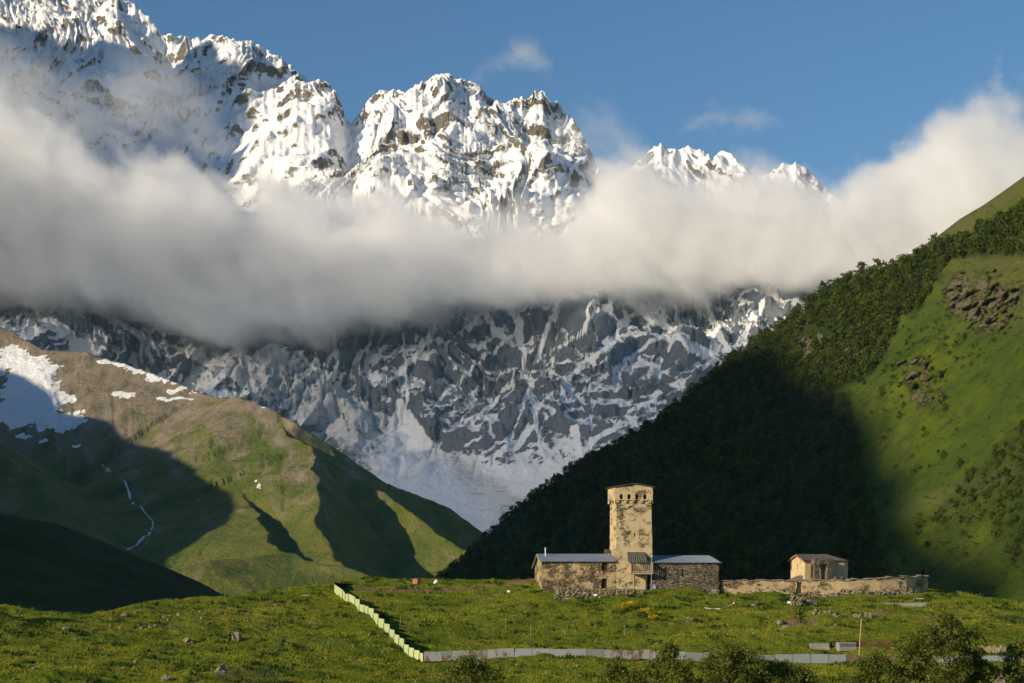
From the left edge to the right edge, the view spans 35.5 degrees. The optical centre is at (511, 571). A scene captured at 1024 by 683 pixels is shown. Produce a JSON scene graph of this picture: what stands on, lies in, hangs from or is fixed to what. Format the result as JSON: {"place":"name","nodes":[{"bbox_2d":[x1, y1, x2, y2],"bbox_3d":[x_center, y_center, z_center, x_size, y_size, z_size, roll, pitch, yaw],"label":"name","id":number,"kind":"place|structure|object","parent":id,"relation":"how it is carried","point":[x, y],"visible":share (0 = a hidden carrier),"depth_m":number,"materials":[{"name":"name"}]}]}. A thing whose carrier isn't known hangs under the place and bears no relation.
{"place":"outdoors","nodes":[
{"label":"outdoors","id":0,"kind":"place"},
{"bbox_2d":[0,512,221,614],"bbox_3d":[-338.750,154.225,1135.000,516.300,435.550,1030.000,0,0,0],"label":"dark hill","id":1,"kind":"structure","parent":0,"point":[46,566],"depth_m":836.53,"materials":[{"name":"green plant"}]},
{"bbox_2d":[0,327,481,594],"bbox_3d":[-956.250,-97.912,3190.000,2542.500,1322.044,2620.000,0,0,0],"label":"alpine spur","id":2,"kind":"structure","parent":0,"point":[232,496],"depth_m":2812.51,"materials":[{"name":"green plant"}]},
{"bbox_2d":[0,0,926,535],"bbox_3d":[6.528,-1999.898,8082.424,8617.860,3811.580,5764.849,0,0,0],"label":"snow mountain","id":3,"kind":"structure","parent":0,"point":[474,306],"depth_m":7571.42,"materials":[{"name":"white snow"}]},
{"bbox_2d":[0,574,1023,682],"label":"meadow","id":4,"kind":"structure","parent":0,"point":[810,621],"depth_m":218.54,"materials":[{"name":"green plant"}]},
{"bbox_2d":[214,663,229,674],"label":"boulder","id":5,"kind":"object","parent":4,"relation":"on","point":[221,667],"visible":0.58,"depth_m":171.31,"materials":[{"name":"stone"}]},
{"bbox_2d":[232,632,241,640],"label":"boulder","id":6,"kind":"object","parent":4,"relation":"on","point":[236,636],"visible":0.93,"depth_m":203.70,"materials":[{"name":"stone"}]},
{"bbox_2d":[214,665,287,682],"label":"willow bush","id":7,"kind":"object","parent":4,"relation":"on","point":[242,678],"visible":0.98,"depth_m":163.30,"materials":[{"name":"green plant"}]},
{"bbox_2d":[334,582,351,589],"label":"sheet fence","id":8,"kind":"object","parent":4,"relation":"on","point":[342,586],"visible":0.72,"depth_m":259.81,"materials":[{"name":"metal"}]},
{"bbox_2d":[334,584,422,661],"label":"sheet fence","id":9,"kind":"object","parent":4,"relation":"on","point":[411,652],"visible":0.81,"depth_m":223.06,"materials":[{"name":"metal"}]},
{"bbox_2d":[434,650,510,682],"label":"bush","id":10,"kind":"object","parent":4,"relation":"on","point":[459,666],"visible":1,"depth_m":148.81,"materials":[{"name":"green plant"}]},
{"bbox_2d":[532,548,615,591],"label":"stone house","id":11,"kind":"structure","parent":4,"relation":"on","point":[579,571],"depth_m":249.39,"materials":[{"name":"stone"}]},
{"bbox_2d":[601,578,606,588],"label":"door","id":12,"kind":"structure","parent":11,"relation":"in","point":[603,581],"depth_m":250.12,"materials":[{"name":"brown wood"}]},
{"bbox_2d":[554,587,634,599],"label":"terrace wall","id":13,"kind":"structure","parent":4,"relation":"on","point":[603,592],"depth_m":246.51,"materials":[{"name":"stone"}]},
{"bbox_2d":[598,657,631,682],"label":"birch tree","id":14,"kind":"object","parent":4,"relation":"on","point":[613,671],"visible":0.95,"depth_m":157.57,"materials":[{"name":"green plant"}]},
{"bbox_2d":[605,483,654,589],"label":"stone tower","id":15,"kind":"structure","parent":4,"relation":"on","point":[630,519],"depth_m":250.39,"materials":[{"name":"stone"}]},
{"bbox_2d":[627,552,652,591],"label":"timber balcony","id":16,"kind":"structure","parent":15,"relation":"attached to","point":[640,558],"depth_m":249.12,"materials":[{"name":"wood"}]},
{"bbox_2d":[619,599,641,612],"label":"flowering bush","id":17,"kind":"object","parent":4,"relation":"on","point":[630,605],"visible":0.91,"depth_m":239.51,"materials":[{"name":"yellow plant"}]},
{"bbox_2d":[618,666,652,682],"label":"birch tree","id":18,"kind":"object","parent":4,"relation":"on","point":[635,676],"visible":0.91,"depth_m":155.64,"materials":[{"name":"green plant"}]},
{"bbox_2d":[634,607,659,617],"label":"flowering bush","id":19,"kind":"object","parent":4,"relation":"on","point":[642,611],"visible":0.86,"depth_m":235.59,"materials":[{"name":"yellow plant"}]},
{"bbox_2d":[646,612,662,620],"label":"flowering bush","id":20,"kind":"object","parent":4,"relation":"on","point":[654,617],"visible":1,"depth_m":230.60,"materials":[{"name":"yellow plant"}]},
{"bbox_2d":[639,639,699,682],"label":"birch tree","id":21,"kind":"object","parent":4,"relation":"on","point":[669,653],"visible":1,"depth_m":148.32,"materials":[{"name":"green plant"}]},
{"bbox_2d":[649,555,721,593],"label":"stone house","id":22,"kind":"structure","parent":4,"relation":"on","point":[700,572],"depth_m":251.61,"materials":[{"name":"stone"}]},
{"bbox_2d":[424,648,1023,663],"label":"sheet fence","id":23,"kind":"object","parent":4,"relation":"on","point":[640,654],"visible":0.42,"depth_m":203.91,"materials":[{"name":"metal"}]},
{"bbox_2d":[694,638,772,682],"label":"birch tree","id":24,"kind":"object","parent":4,"relation":"on","point":[735,655],"visible":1,"depth_m":146.03,"materials":[{"name":"green plant"}]},
{"bbox_2d":[753,657,821,682],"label":"birch tree","id":25,"kind":"object","parent":4,"relation":"on","point":[781,669],"visible":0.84,"depth_m":149.14,"materials":[{"name":"green plant"}]},
{"bbox_2d":[790,595,817,605],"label":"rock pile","id":26,"kind":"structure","parent":4,"relation":"on","point":[795,601],"depth_m":241.86,"materials":[{"name":"grey stone"}]},
{"bbox_2d":[787,554,849,587],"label":"stone chapel","id":27,"kind":"structure","parent":4,"relation":"on","point":[818,566],"depth_m":267.22,"materials":[{"name":"stone"}]},
{"bbox_2d":[809,643,829,649],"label":"stone tomb","id":28,"kind":"object","parent":4,"relation":"on","point":[821,646],"visible":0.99,"depth_m":209.99,"materials":[{"name":"stone"}]},
{"bbox_2d":[719,575,928,597],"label":"churchyard wall","id":29,"kind":"structure","parent":4,"relation":"on","point":[885,585],"depth_m":255.18,"materials":[{"name":"stone"}]},
{"bbox_2d":[836,642,857,650],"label":"stone tomb","id":30,"kind":"object","parent":4,"relation":"on","point":[845,646],"visible":1,"depth_m":209.50,"materials":[{"name":"stone"}]},
{"bbox_2d":[843,650,897,682],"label":"birch tree","id":31,"kind":"object","parent":4,"relation":"on","point":[869,670],"visible":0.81,"depth_m":149.15,"materials":[{"name":"green plant"}]},
{"bbox_2d":[853,639,893,648],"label":"grave railing","id":32,"kind":"object","parent":4,"relation":"on","point":[880,640],"visible":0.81,"depth_m":210.08,"materials":[{"name":"metal"}]},
{"bbox_2d":[885,603,925,606],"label":"grave kerb","id":33,"kind":"structure","parent":4,"relation":"on","point":[914,604],"depth_m":243.17,"materials":[{"name":"concrete"}]},
{"bbox_2d":[877,620,978,682],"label":"birch tree","id":34,"kind":"object","parent":4,"relation":"on","point":[931,636],"visible":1,"depth_m":142.97,"materials":[{"name":"green plant"}]},
{"bbox_2d":[924,608,969,679],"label":"birch tree","id":35,"kind":"object","parent":4,"relation":"on","point":[947,619],"visible":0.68,"depth_m":146.51,"materials":[{"name":"green plant"}]},
{"bbox_2d":[955,623,988,682],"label":"birch tree","id":36,"kind":"object","parent":4,"relation":"on","point":[969,650],"visible":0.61,"depth_m":147.53,"materials":[{"name":"green plant"}]},
{"bbox_2d":[953,654,1008,682],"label":"birch tree","id":37,"kind":"object","parent":4,"relation":"on","point":[992,670],"visible":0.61,"depth_m":148.16,"materials":[{"name":"green plant"}]},
{"bbox_2d":[981,645,1006,652],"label":"board fence","id":38,"kind":"object","parent":4,"relation":"on","point":[989,649],"visible":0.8,"depth_m":209.06,"materials":[{"name":"beige wood"}]},
{"bbox_2d":[1000,634,1023,682],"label":"birch tree","id":39,"kind":"object","parent":4,"relation":"on","point":[1018,646],"visible":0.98,"depth_m":152.02,"materials":[{"name":"green plant"}]},
{"bbox_2d":[125,0,1023,243],"label":"sky","id":40,"kind":"structure","parent":0,"point":[909,113],"materials":[{"name":"blue"}]},
{"bbox_2d":[444,177,1023,602],"bbox_3d":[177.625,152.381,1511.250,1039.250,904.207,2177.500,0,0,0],"label":"wooded mountainside","id":41,"kind":"structure","parent":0,"point":[878,470],"depth_m":1004.11,"materials":[{"name":"green plant"}]},
{"bbox_2d":[432,205,1023,581],"bbox_3d":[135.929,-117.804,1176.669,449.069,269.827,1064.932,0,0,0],"label":"forest","id":42,"kind":"object","parent":41,"relation":"on","point":[704,524],"visible":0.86,"depth_m":1204.75,"materials":[{"name":"green plant"}]},
{"bbox_2d":[754,333,762,346],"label":"mountain tree","id":43,"kind":"object","parent":41,"relation":"on","point":[758,337],"visible":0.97,"depth_m":1394.35,"materials":[{"name":"green plant"}]},
{"bbox_2d":[771,330,782,344],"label":"mountain tree","id":44,"kind":"object","parent":41,"relation":"on","point":[777,334],"visible":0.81,"depth_m":1364.72,"materials":[{"name":"green plant"}]},
{"bbox_2d":[792,325,801,337],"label":"mountain tree","id":45,"kind":"object","parent":41,"relation":"on","point":[797,327],"visible":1,"depth_m":1329.41,"materials":[{"name":"green plant"}]},
{"bbox_2d":[793,316,806,330],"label":"mountain tree","id":46,"kind":"object","parent":41,"relation":"on","point":[800,319],"visible":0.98,"depth_m":1333.76,"materials":[{"name":"green plant"}]},
{"bbox_2d":[804,353,811,367],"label":"mountain tree","id":47,"kind":"object","parent":41,"relation":"on","point":[808,358],"visible":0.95,"depth_m":1239.13,"materials":[{"name":"green plant"}]},
{"bbox_2d":[808,339,819,353],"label":"mountain tree","id":48,"kind":"object","parent":41,"relation":"on","point":[815,345],"visible":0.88,"depth_m":1246.62,"materials":[{"name":"green plant"}]},
{"bbox_2d":[811,365,823,377],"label":"mountain tree","id":49,"kind":"object","parent":41,"relation":"on","point":[819,369],"visible":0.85,"depth_m":1209.40,"materials":[{"name":"green plant"}]},
{"bbox_2d":[812,357,825,370],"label":"mountain tree","id":50,"kind":"object","parent":41,"relation":"on","point":[817,362],"visible":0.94,"depth_m":1216.64,"materials":[{"name":"green plant"}]},
{"bbox_2d":[815,300,830,312],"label":"mountain tree","id":51,"kind":"object","parent":41,"relation":"on","point":[821,303],"visible":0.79,"depth_m":1298.16,"materials":[{"name":"green plant"}]},
{"bbox_2d":[820,314,837,329],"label":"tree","id":52,"kind":"object","parent":41,"relation":"on","point":[826,322],"visible":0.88,"depth_m":1249.78,"materials":[{"name":"green plant"}]},
{"bbox_2d":[827,328,839,342],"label":"mountain tree","id":53,"kind":"object","parent":41,"relation":"on","point":[835,333],"visible":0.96,"depth_m":1223.04,"materials":[{"name":"green plant"}]},
{"bbox_2d":[837,327,846,340],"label":"mountain tree","id":54,"kind":"object","parent":41,"relation":"on","point":[840,331],"visible":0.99,"depth_m":1213.58,"materials":[{"name":"green plant"}]},
{"bbox_2d":[837,277,850,292],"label":"mountain tree","id":55,"kind":"object","parent":41,"relation":"on","point":[845,281],"visible":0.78,"depth_m":1292.58,"materials":[{"name":"green plant"}]},
{"bbox_2d":[838,311,853,326],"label":"mountain tree","id":56,"kind":"object","parent":41,"relation":"on","point":[842,316],"visible":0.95,"depth_m":1230.56,"materials":[{"name":"green plant"}]},
{"bbox_2d":[842,316,851,330],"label":"mountain tree","id":57,"kind":"object","parent":41,"relation":"on","point":[847,322],"visible":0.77,"depth_m":1223.38,"materials":[{"name":"green plant"}]},
{"bbox_2d":[843,285,856,295],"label":"mountain tree","id":58,"kind":"object","parent":41,"relation":"on","point":[850,289],"visible":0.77,"depth_m":1270.19,"materials":[{"name":"green plant"}]},
{"bbox_2d":[845,355,858,368],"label":"mountain tree","id":59,"kind":"object","parent":41,"relation":"on","point":[852,360],"visible":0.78,"depth_m":1157.14,"materials":[{"name":"green plant"}]},
{"bbox_2d":[846,326,859,339],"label":"mountain tree","id":60,"kind":"object","parent":41,"relation":"on","point":[852,332],"visible":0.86,"depth_m":1199.99,"materials":[{"name":"green plant"}]},
{"bbox_2d":[847,340,861,354],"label":"mountain tree","id":61,"kind":"object","parent":41,"relation":"on","point":[855,347],"visible":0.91,"depth_m":1174.53,"materials":[{"name":"green plant"}]},
{"bbox_2d":[852,364,863,377],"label":"mountain tree","id":62,"kind":"object","parent":41,"relation":"on","point":[854,370],"visible":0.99,"depth_m":1140.09,"materials":[{"name":"green plant"}]},
{"bbox_2d":[853,267,865,279],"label":"mountain tree","id":63,"kind":"object","parent":41,"relation":"on","point":[860,271],"visible":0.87,"depth_m":1294.09,"materials":[{"name":"green plant"}]},
{"bbox_2d":[855,359,869,376],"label":"mountain tree","id":64,"kind":"object","parent":41,"relation":"on","point":[861,367],"visible":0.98,"depth_m":1138.16,"materials":[{"name":"green plant"}]},
{"bbox_2d":[857,279,875,293],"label":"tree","id":65,"kind":"object","parent":41,"relation":"on","point":[864,283],"visible":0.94,"depth_m":1254.09,"materials":[{"name":"green plant"}]},
{"bbox_2d":[861,357,876,373],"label":"mountain tree","id":66,"kind":"object","parent":41,"relation":"on","point":[871,359],"visible":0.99,"depth_m":1129.18,"materials":[{"name":"green plant"}]},
{"bbox_2d":[867,298,881,311],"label":"mountain tree","id":67,"kind":"object","parent":41,"relation":"on","point":[874,301],"visible":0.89,"depth_m":1209.18,"materials":[{"name":"green plant"}]},
{"bbox_2d":[870,350,881,361],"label":"mountain tree","id":68,"kind":"object","parent":41,"relation":"on","point":[877,353],"visible":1,"depth_m":1134.18,"materials":[{"name":"green plant"}]},
{"bbox_2d":[871,326,884,337],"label":"mountain tree","id":69,"kind":"object","parent":41,"relation":"on","point":[877,329],"visible":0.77,"depth_m":1165.14,"materials":[{"name":"green plant"}]},
{"bbox_2d":[876,276,886,292],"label":"mountain tree","id":70,"kind":"object","parent":41,"relation":"on","point":[881,282],"visible":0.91,"depth_m":1231.26,"materials":[{"name":"green plant"}]},
{"bbox_2d":[876,338,889,353],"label":"mountain tree","id":71,"kind":"object","parent":41,"relation":"on","point":[883,351],"visible":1,"depth_m":1138.97,"materials":[{"name":"green plant"}]},
{"bbox_2d":[881,322,896,339],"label":"mountain tree","id":72,"kind":"object","parent":41,"relation":"on","point":[888,329],"visible":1,"depth_m":1147.84,"materials":[{"name":"green plant"}]},
{"bbox_2d":[879,270,898,287],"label":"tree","id":73,"kind":"object","parent":41,"relation":"on","point":[885,273],"visible":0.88,"depth_m":1228.84,"materials":[{"name":"green plant"}]},
{"bbox_2d":[884,282,897,296],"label":"mountain tree","id":74,"kind":"object","parent":41,"relation":"on","point":[891,286],"visible":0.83,"depth_m":1207.20,"materials":[{"name":"green plant"}]},
{"bbox_2d":[883,313,899,326],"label":"mountain tree","id":75,"kind":"object","parent":41,"relation":"on","point":[890,317],"visible":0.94,"depth_m":1156.00,"materials":[{"name":"green plant"}]},
{"bbox_2d":[762,246,1023,597],"bbox_3d":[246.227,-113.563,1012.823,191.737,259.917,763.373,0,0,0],"label":"undergrowth","id":76,"kind":"object","parent":41,"relation":"on","point":[939,464],"visible":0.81,"depth_m":923.63,"materials":[{"name":"green plant"}]},
{"bbox_2d":[888,297,903,312],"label":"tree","id":77,"kind":"object","parent":41,"relation":"on","point":[899,303],"visible":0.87,"depth_m":1169.53,"materials":[{"name":"green plant"}]},
{"bbox_2d":[890,300,902,318],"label":"mountain tree","id":78,"kind":"object","parent":41,"relation":"on","point":[897,307],"visible":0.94,"depth_m":1165.38,"materials":[{"name":"green plant"}]},
{"bbox_2d":[893,254,908,268],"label":"mountain tree","id":79,"kind":"object","parent":41,"relation":"on","point":[900,258],"visible":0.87,"depth_m":1234.66,"materials":[{"name":"green plant"}]},
{"bbox_2d":[898,273,909,289],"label":"mountain tree","id":80,"kind":"object","parent":41,"relation":"on","point":[901,279],"visible":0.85,"depth_m":1199.95,"materials":[{"name":"green plant"}]},
{"bbox_2d":[917,268,925,282],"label":"mountain tree","id":81,"kind":"object","parent":41,"relation":"on","point":[921,273],"visible":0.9,"depth_m":1174.40,"materials":[{"name":"green plant"}]},
{"bbox_2d":[920,246,932,258],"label":"mountain tree","id":82,"kind":"object","parent":41,"relation":"on","point":[923,252],"visible":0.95,"depth_m":1199.79,"materials":[{"name":"green plant"}]},
{"bbox_2d":[922,269,933,283],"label":"mountain tree","id":83,"kind":"object","parent":41,"relation":"on","point":[928,272],"visible":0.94,"depth_m":1166.44,"materials":[{"name":"green plant"}]},
{"bbox_2d":[925,273,937,285],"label":"mountain tree","id":84,"kind":"object","parent":41,"relation":"on","point":[931,277],"visible":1,"depth_m":1157.40,"materials":[{"name":"green plant"}]},
{"bbox_2d":[927,232,938,246],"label":"mountain tree","id":85,"kind":"object","parent":41,"relation":"on","point":[932,238],"visible":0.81,"depth_m":1203.52,"materials":[{"name":"green plant"}]},
{"bbox_2d":[937,255,949,268],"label":"mountain tree","id":86,"kind":"object","parent":41,"relation":"on","point":[943,258],"visible":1,"depth_m":1158.91,"materials":[{"name":"green plant"}]},
{"bbox_2d":[946,241,955,257],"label":"mountain tree","id":87,"kind":"object","parent":41,"relation":"on","point":[951,246],"visible":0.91,"depth_m":1157.98,"materials":[{"name":"green plant"}]},
{"bbox_2d":[955,230,970,241],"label":"mountain tree","id":88,"kind":"object","parent":41,"relation":"on","point":[966,233],"visible":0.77,"depth_m":1154.08,"materials":[{"name":"green plant"}]},
{"bbox_2d":[956,241,971,258],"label":"mountain tree","id":89,"kind":"object","parent":41,"relation":"on","point":[961,252],"visible":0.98,"depth_m":1133.88,"materials":[{"name":"green plant"}]},
{"bbox_2d":[975,238,983,253],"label":"mountain tree","id":90,"kind":"object","parent":41,"relation":"on","point":[979,250],"visible":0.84,"depth_m":1105.77,"materials":[{"name":"green plant"}]},
{"bbox_2d":[973,218,986,235],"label":"mountain tree","id":91,"kind":"object","parent":41,"relation":"on","point":[978,223],"visible":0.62,"depth_m":1136.59,"materials":[{"name":"green plant"}]},
{"bbox_2d":[974,222,989,239],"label":"mountain tree","id":92,"kind":"object","parent":41,"relation":"on","point":[983,226],"visible":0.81,"depth_m":1123.53,"materials":[{"name":"green plant"}]},
{"bbox_2d":[980,233,992,252],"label":"mountain tree","id":93,"kind":"object","parent":41,"relation":"on","point":[984,239],"visible":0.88,"depth_m":1097.02,"materials":[{"name":"green plant"}]},
{"bbox_2d":[987,236,997,255],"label":"mountain tree","id":94,"kind":"object","parent":41,"relation":"on","point":[989,249],"visible":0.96,"depth_m":1079.21,"materials":[{"name":"green plant"}]},
{"bbox_2d":[989,235,1005,252],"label":"mountain tree","id":95,"kind":"object","parent":41,"relation":"on","point":[997,238],"visible":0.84,"depth_m":1073.10,"materials":[{"name":"green plant"}]},
{"bbox_2d":[992,209,1003,222],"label":"mountain tree","id":96,"kind":"object","parent":41,"relation":"on","point":[1000,213],"visible":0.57,"depth_m":1115.38,"materials":[{"name":"green plant"}]},
{"bbox_2d":[998,213,1012,228],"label":"mountain tree","id":97,"kind":"object","parent":41,"relation":"on","point":[1006,218],"visible":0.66,"depth_m":1080.81,"materials":[{"name":"green plant"}]},
{"bbox_2d":[999,237,1014,248],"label":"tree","id":98,"kind":"object","parent":41,"relation":"on","point":[1009,243],"visible":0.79,"depth_m":1046.44,"materials":[{"name":"green plant"}]},
{"bbox_2d":[1008,224,1018,235],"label":"mountain tree","id":99,"kind":"object","parent":41,"relation":"on","point":[1013,230],"visible":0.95,"depth_m":1057.73,"materials":[{"name":"green plant"}]},
{"bbox_2d":[1007,215,1019,229],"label":"mountain tree","id":100,"kind":"object","parent":41,"relation":"on","point":[1013,219],"visible":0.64,"depth_m":1069.09,"materials":[{"name":"green plant"}]},
{"bbox_2d":[1010,544,1022,556],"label":"mountain tree","id":101,"kind":"object","parent":41,"relation":"on","point":[1018,549],"visible":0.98,"depth_m":702.90,"materials":[{"name":"green plant"}]},
{"bbox_2d":[1013,208,1023,220],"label":"mountain tree","id":102,"kind":"object","parent":41,"relation":"on","point":[1019,214],"visible":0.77,"depth_m":1062.43,"materials":[{"name":"green plant"}]},
{"bbox_2d":[1016,234,1023,249],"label":"mountain tree","id":103,"kind":"object","parent":41,"relation":"on","point":[1021,237],"visible":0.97,"depth_m":1020.05,"materials":[{"name":"green plant"}]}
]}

